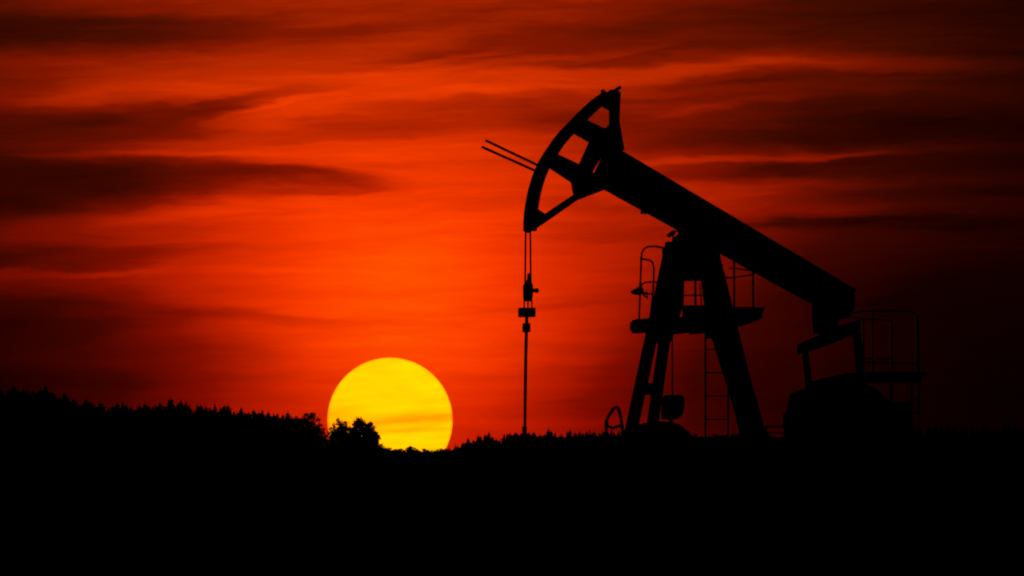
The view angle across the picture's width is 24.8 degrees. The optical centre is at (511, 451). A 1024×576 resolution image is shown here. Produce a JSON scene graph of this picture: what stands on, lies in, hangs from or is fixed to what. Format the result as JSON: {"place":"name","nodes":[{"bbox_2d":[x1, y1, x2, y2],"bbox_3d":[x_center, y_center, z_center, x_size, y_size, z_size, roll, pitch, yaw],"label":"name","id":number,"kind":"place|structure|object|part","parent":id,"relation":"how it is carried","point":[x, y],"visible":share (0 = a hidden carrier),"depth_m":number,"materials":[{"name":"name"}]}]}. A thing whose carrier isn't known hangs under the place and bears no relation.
{"place":"outdoors","nodes":[
{"label":"outdoors","id":0,"kind":"place"},
{"bbox_2d":[0,417,1023,575],"bbox_3d":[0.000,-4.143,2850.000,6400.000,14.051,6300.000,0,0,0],"label":"ground","id":1,"kind":"structure","parent":0,"point":[70,505],"depth_m":35.18,"materials":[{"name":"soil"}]},
{"bbox_2d":[0,390,16,414],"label":"broadleaf tree","id":2,"kind":"object","parent":1,"relation":"on","point":[8,398],"visible":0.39,"depth_m":592.88,"materials":[{"name":"black plant"}]},
{"bbox_2d":[11,385,18,404],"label":"conifer tree","id":3,"kind":"object","parent":1,"relation":"on","point":[13,389],"visible":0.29,"depth_m":601.35,"materials":[{"name":"black plant"}]},
{"bbox_2d":[19,387,27,416],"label":"conifer tree","id":4,"kind":"object","parent":1,"relation":"on","point":[23,399],"visible":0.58,"depth_m":601.27,"materials":[{"name":"black plant"}]},
{"bbox_2d":[23,391,46,418],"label":"broadleaf tree","id":5,"kind":"object","parent":1,"relation":"on","point":[33,400],"visible":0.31,"depth_m":597.09,"materials":[{"name":"black plant"}]},
{"bbox_2d":[41,384,47,403],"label":"conifer tree","id":6,"kind":"object","parent":1,"relation":"on","point":[45,392],"visible":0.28,"depth_m":621.86,"materials":[{"name":"black plant"}]},
{"bbox_2d":[39,392,56,418],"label":"broadleaf tree","id":7,"kind":"object","parent":1,"relation":"on","point":[49,397],"visible":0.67,"depth_m":592.43,"materials":[{"name":"black plant"}]},
{"bbox_2d":[48,396,69,420],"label":"broadleaf tree","id":8,"kind":"object","parent":1,"relation":"on","point":[56,406],"visible":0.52,"depth_m":590.12,"materials":[{"name":"black plant"}]},
{"bbox_2d":[64,401,84,422],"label":"broadleaf tree","id":9,"kind":"object","parent":1,"relation":"on","point":[75,412],"visible":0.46,"depth_m":596.53,"materials":[{"name":"black plant"}]},
{"bbox_2d":[77,402,92,423],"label":"conifer tree","id":10,"kind":"object","parent":1,"relation":"on","point":[85,410],"visible":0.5,"depth_m":612.59,"materials":[{"name":"black plant"}]},
{"bbox_2d":[89,405,103,424],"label":"conifer tree","id":11,"kind":"object","parent":1,"relation":"on","point":[95,414],"visible":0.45,"depth_m":596.12,"materials":[{"name":"black plant"}]},
{"bbox_2d":[98,401,104,418],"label":"conifer tree","id":12,"kind":"object","parent":1,"relation":"on","point":[101,411],"visible":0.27,"depth_m":608.31,"materials":[{"name":"black plant"}]},
{"bbox_2d":[103,408,115,419],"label":"conifer tree","id":13,"kind":"object","parent":1,"relation":"on","point":[109,414],"visible":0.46,"depth_m":602.51,"materials":[{"name":"black plant"}]},
{"bbox_2d":[114,403,126,421],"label":"conifer tree","id":14,"kind":"object","parent":1,"relation":"on","point":[118,409],"visible":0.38,"depth_m":616.91,"materials":[{"name":"black plant"}]},
{"bbox_2d":[119,406,125,424],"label":"conifer tree","id":15,"kind":"object","parent":1,"relation":"on","point":[121,414],"visible":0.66,"depth_m":611.58,"materials":[{"name":"black plant"}]},
{"bbox_2d":[126,406,135,425],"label":"conifer tree","id":16,"kind":"object","parent":1,"relation":"on","point":[129,418],"visible":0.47,"depth_m":595.01,"materials":[{"name":"black plant"}]},
{"bbox_2d":[141,404,149,425],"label":"conifer tree","id":17,"kind":"object","parent":1,"relation":"on","point":[145,410],"visible":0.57,"depth_m":605.40,"materials":[{"name":"black plant"}]},
{"bbox_2d":[146,405,165,423],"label":"broadleaf tree","id":18,"kind":"object","parent":1,"relation":"on","point":[157,410],"visible":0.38,"depth_m":603.02,"materials":[{"name":"black plant"}]},
{"bbox_2d":[163,400,171,420],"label":"conifer tree","id":19,"kind":"object","parent":1,"relation":"on","point":[169,409],"visible":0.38,"depth_m":600.27,"materials":[{"name":"black plant"}]},
{"bbox_2d":[161,403,175,413],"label":"broadleaf tree","id":20,"kind":"object","parent":1,"relation":"on","point":[172,407],"visible":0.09,"depth_m":629.65,"materials":[{"name":"black plant"}]},
{"bbox_2d":[176,401,187,423],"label":"conifer tree","id":21,"kind":"object","parent":1,"relation":"on","point":[180,410],"visible":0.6,"depth_m":607.57,"materials":[{"name":"black plant"}]},
{"bbox_2d":[183,411,203,427],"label":"broadleaf tree","id":22,"kind":"object","parent":1,"relation":"on","point":[193,420],"visible":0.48,"depth_m":587.48,"materials":[{"name":"black plant"}]},
{"bbox_2d":[189,406,209,426],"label":"broadleaf tree","id":23,"kind":"object","parent":1,"relation":"on","point":[200,412],"visible":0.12,"depth_m":606.67,"materials":[{"name":"black plant"}]},
{"bbox_2d":[199,409,223,427],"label":"broadleaf tree","id":24,"kind":"object","parent":1,"relation":"on","point":[212,417],"visible":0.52,"depth_m":588.12,"materials":[{"name":"black plant"}]},
{"bbox_2d":[217,406,225,425],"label":"conifer tree","id":25,"kind":"object","parent":1,"relation":"on","point":[220,414],"visible":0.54,"depth_m":605.44,"materials":[{"name":"black plant"}]},
{"bbox_2d":[221,405,226,418],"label":"conifer tree","id":26,"kind":"object","parent":1,"relation":"on","point":[223,408],"visible":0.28,"depth_m":620.14,"materials":[{"name":"black plant"}]},
{"bbox_2d":[225,408,230,426],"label":"conifer tree","id":27,"kind":"object","parent":1,"relation":"on","point":[227,415],"visible":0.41,"depth_m":612.79,"materials":[{"name":"black plant"}]},
{"bbox_2d":[238,408,242,418],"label":"conifer tree","id":28,"kind":"object","parent":1,"relation":"on","point":[240,413],"visible":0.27,"depth_m":599.35,"materials":[{"name":"black plant"}]},
{"bbox_2d":[243,412,250,421],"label":"broadleaf tree","id":29,"kind":"object","parent":1,"relation":"on","point":[246,415],"visible":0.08,"depth_m":607.77,"materials":[{"name":"black plant"}]},
{"bbox_2d":[251,414,262,423],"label":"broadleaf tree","id":30,"kind":"object","parent":1,"relation":"on","point":[253,416],"visible":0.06,"depth_m":611.18,"materials":[{"name":"black plant"}]},
{"bbox_2d":[255,412,261,428],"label":"conifer tree","id":31,"kind":"object","parent":1,"relation":"on","point":[258,418],"visible":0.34,"depth_m":597.36,"materials":[{"name":"black plant"}]},
{"bbox_2d":[257,415,277,428],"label":"broadleaf tree","id":32,"kind":"object","parent":1,"relation":"on","point":[269,422],"visible":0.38,"depth_m":589.14,"materials":[{"name":"black plant"}]},
{"bbox_2d":[276,415,290,428],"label":"broadleaf tree","id":33,"kind":"object","parent":1,"relation":"on","point":[283,420],"visible":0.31,"depth_m":597.05,"materials":[{"name":"black plant"}]},
{"bbox_2d":[285,415,301,429],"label":"broadleaf tree","id":34,"kind":"object","parent":1,"relation":"on","point":[291,421],"visible":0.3,"depth_m":589.89,"materials":[{"name":"black plant"}]},
{"bbox_2d":[291,418,313,432],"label":"broadleaf tree","id":35,"kind":"object","parent":1,"relation":"on","point":[302,424],"visible":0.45,"depth_m":584.76,"materials":[{"name":"black plant"}]},
{"bbox_2d":[298,412,320,432],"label":"broadleaf tree","id":36,"kind":"object","parent":1,"relation":"on","point":[311,416],"visible":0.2,"depth_m":595.12,"materials":[{"name":"black plant"}]},
{"bbox_2d":[312,424,326,437],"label":"broadleaf tree","id":37,"kind":"object","parent":1,"relation":"on","point":[320,431],"visible":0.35,"depth_m":588.07,"materials":[{"name":"black plant"}]},
{"bbox_2d":[326,426,336,441],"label":"broadleaf tree","id":38,"kind":"object","parent":1,"relation":"on","point":[330,433],"visible":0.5,"depth_m":588.20,"materials":[{"name":"black plant"}]},
{"bbox_2d":[330,417,351,444],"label":"broadleaf tree","id":39,"kind":"object","parent":1,"relation":"on","point":[338,433],"visible":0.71,"depth_m":586.04,"materials":[{"name":"black plant"}]},
{"bbox_2d":[342,430,362,444],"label":"broadleaf tree","id":40,"kind":"object","parent":1,"relation":"on","point":[350,438],"visible":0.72,"depth_m":584.76,"materials":[{"name":"black plant"}]},
{"bbox_2d":[349,416,375,447],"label":"broadleaf tree","id":41,"kind":"object","parent":1,"relation":"on","point":[359,423],"visible":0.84,"depth_m":585.82,"materials":[{"name":"black plant"}]},
{"bbox_2d":[365,429,380,449],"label":"broadleaf tree","id":42,"kind":"object","parent":1,"relation":"on","point":[375,440],"visible":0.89,"depth_m":588.47,"materials":[{"name":"black plant"}]},
{"bbox_2d":[380,447,391,453],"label":"bush","id":43,"kind":"object","parent":1,"relation":"on","point":[385,449],"visible":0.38,"depth_m":606.45,"materials":[{"name":"black plant"}]},
{"bbox_2d":[385,448,398,456],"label":"bush","id":44,"kind":"object","parent":1,"relation":"on","point":[393,452],"visible":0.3,"depth_m":601.56,"materials":[{"name":"black plant"}]},
{"bbox_2d":[399,450,408,457],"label":"bush","id":45,"kind":"object","parent":1,"relation":"on","point":[401,452],"visible":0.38,"depth_m":602.52,"materials":[{"name":"black plant"}]},
{"bbox_2d":[405,446,416,455],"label":"bush","id":46,"kind":"object","parent":1,"relation":"on","point":[410,450],"visible":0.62,"depth_m":613.98,"materials":[{"name":"black plant"}]},
{"bbox_2d":[458,442,467,453],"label":"conifer tree","id":47,"kind":"object","parent":1,"relation":"on","point":[463,448],"visible":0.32,"depth_m":590.76,"materials":[{"name":"black plant"}]},
{"bbox_2d":[466,441,471,450],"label":"conifer tree","id":48,"kind":"object","parent":1,"relation":"on","point":[468,446],"visible":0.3,"depth_m":610.25,"materials":[{"name":"black plant"}]},
{"bbox_2d":[470,439,480,452],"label":"conifer tree","id":49,"kind":"object","parent":1,"relation":"on","point":[474,445],"visible":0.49,"depth_m":615.33,"materials":[{"name":"black plant"}]},
{"bbox_2d":[479,434,489,451],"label":"conifer tree","id":50,"kind":"object","parent":1,"relation":"on","point":[485,443],"visible":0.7,"depth_m":612.08,"materials":[{"name":"black plant"}]},
{"bbox_2d":[487,433,492,450],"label":"conifer tree","id":51,"kind":"object","parent":1,"relation":"on","point":[488,437],"visible":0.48,"depth_m":620.40,"materials":[{"name":"black plant"}]},
{"bbox_2d":[494,440,502,449],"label":"conifer tree","id":52,"kind":"object","parent":1,"relation":"on","point":[499,444],"visible":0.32,"depth_m":590.91,"materials":[{"name":"black plant"}]},
{"bbox_2d":[505,434,512,449],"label":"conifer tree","id":53,"kind":"object","parent":1,"relation":"on","point":[511,435],"visible":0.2,"depth_m":609.07,"materials":[{"name":"black plant"}]},
{"bbox_2d":[503,426,553,449],"bbox_3d":[0.460,-0.168,58.252,1.392,0.900,0.462,0,0,-22],"label":"wellhead","id":54,"kind":"object","parent":1,"relation":"on","point":[523,439],"visible":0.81,"depth_m":58.14,"materials":[{"name":"paint"}]},
{"bbox_2d":[529,431,535,443],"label":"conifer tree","id":55,"kind":"object","parent":1,"relation":"on","point":[533,435],"visible":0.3,"depth_m":604.39,"materials":[{"name":"black plant"}]},
{"bbox_2d":[544,430,551,444],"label":"conifer tree","id":56,"kind":"object","parent":1,"relation":"on","point":[547,436],"visible":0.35,"depth_m":594.40,"materials":[{"name":"black plant"}]},
{"bbox_2d":[549,433,558,444],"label":"conifer tree","id":57,"kind":"object","parent":1,"relation":"on","point":[554,439],"visible":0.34,"depth_m":591.58,"materials":[{"name":"black plant"}]},
{"bbox_2d":[537,445,590,447],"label":"foundation slab","id":58,"kind":"structure","parent":1,"relation":"on","point":[557,445],"depth_m":59.29,"materials":[{"name":"concrete"}]},
{"bbox_2d":[604,405,623,444],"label":"pipe arch","id":59,"kind":"structure","parent":58,"relation":"on","point":[607,425],"depth_m":58.88,"materials":[{"name":"metal"}]},
{"bbox_2d":[661,394,684,421],"bbox_3d":[4.054,-0.758,58.530,0.544,1.336,0.320,0,0,-22],"label":"control cabinet","id":60,"kind":"object","parent":58,"relation":"on","point":[672,407],"visible":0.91,"depth_m":58.41,"materials":[{"name":"metal"}]},
{"bbox_3d":[4.060,-1.090,58.386,0.400,0.460,0.038,0,0,-22],"label":"door","id":61,"kind":"part","parent":60,"relation":"part of","materials":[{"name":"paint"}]},
{"bbox_2d":[481,86,938,444],"bbox_3d":[5.169,-4.544,60.188,12.784,9.509,2.520,0,0,-22],"label":"pumpjack","id":62,"kind":"object","parent":58,"relation":"on","point":[853,406],"visible":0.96,"depth_m":59.96,"materials":[{"name":"paint"}]},
{"bbox_2d":[765,425,788,438],"bbox_3d":[6.817,-0.362,59.870,0.620,0.626,0.060,0,0,0],"label":"pipe railing","id":63,"kind":"object","parent":58,"relation":"on","point":[766,427],"visible":0.56,"depth_m":59.85,"materials":[{"name":"metal"}]},
{"bbox_2d":[562,431,570,444],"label":"conifer tree","id":64,"kind":"object","parent":1,"relation":"on","point":[567,437],"visible":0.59,"depth_m":598.06,"materials":[{"name":"black plant"}]},
{"bbox_2d":[571,433,576,444],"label":"conifer tree","id":65,"kind":"object","parent":1,"relation":"on","point":[573,437],"visible":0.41,"depth_m":608.84,"materials":[{"name":"black plant"}]},
{"bbox_2d":[575,433,582,444],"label":"conifer tree","id":66,"kind":"object","parent":1,"relation":"on","point":[578,438],"visible":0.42,"depth_m":597.46,"materials":[{"name":"black plant"}]},
{"bbox_2d":[587,431,592,444],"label":"conifer tree","id":67,"kind":"object","parent":1,"relation":"on","point":[589,438],"visible":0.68,"depth_m":600.14,"materials":[{"name":"black plant"}]},
{"bbox_2d":[591,431,596,442],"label":"conifer tree","id":68,"kind":"object","parent":1,"relation":"on","point":[593,436],"visible":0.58,"depth_m":619.85,"materials":[{"name":"black plant"}]},
{"bbox_2d":[629,421,700,443],"bbox_3d":[3.762,-0.428,57.000,1.881,0.645,2.500,0,0,0],"label":"soil heap","id":69,"kind":"object","parent":1,"relation":"on","point":[657,430],"visible":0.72,"depth_m":56.15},
{"bbox_2d":[765,433,773,441],"bbox_3d":[6.452,-0.276,58.562,0.262,0.349,0.279,0,0,-5],"label":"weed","id":70,"kind":"object","parent":1,"relation":"on","point":[767,438],"visible":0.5,"depth_m":58.53,"materials":[{"name":"black plant"}]},
{"bbox_2d":[930,424,939,437],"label":"conifer tree","id":71,"kind":"object","parent":1,"relation":"on","point":[934,432],"visible":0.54,"depth_m":612.02,"materials":[{"name":"black plant"}]},
{"bbox_2d":[938,426,945,439],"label":"conifer tree","id":72,"kind":"object","parent":1,"relation":"on","point":[941,434],"visible":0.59,"depth_m":613.15,"materials":[{"name":"black plant"}]},
{"bbox_2d":[944,424,951,438],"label":"conifer tree","id":73,"kind":"object","parent":1,"relation":"on","point":[947,431],"visible":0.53,"depth_m":634.43,"materials":[{"name":"black plant"}]},
{"bbox_2d":[968,425,976,438],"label":"conifer tree","id":74,"kind":"object","parent":1,"relation":"on","point":[972,435],"visible":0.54,"depth_m":617.89,"materials":[{"name":"black plant"}]},
{"bbox_2d":[979,425,986,438],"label":"conifer tree","id":75,"kind":"object","parent":1,"relation":"on","point":[982,434],"visible":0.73,"depth_m":635.44,"materials":[{"name":"black plant"}]},
{"bbox_2d":[1005,422,1015,437],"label":"conifer tree","id":76,"kind":"object","parent":1,"relation":"on","point":[1008,432],"visible":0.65,"depth_m":605.98,"materials":[{"name":"black plant"}]},
{"bbox_2d":[0,0,1023,450],"label":"sky","id":77,"kind":"structure","parent":0,"point":[294,207],"materials":[{"name":"red"}]}
]}

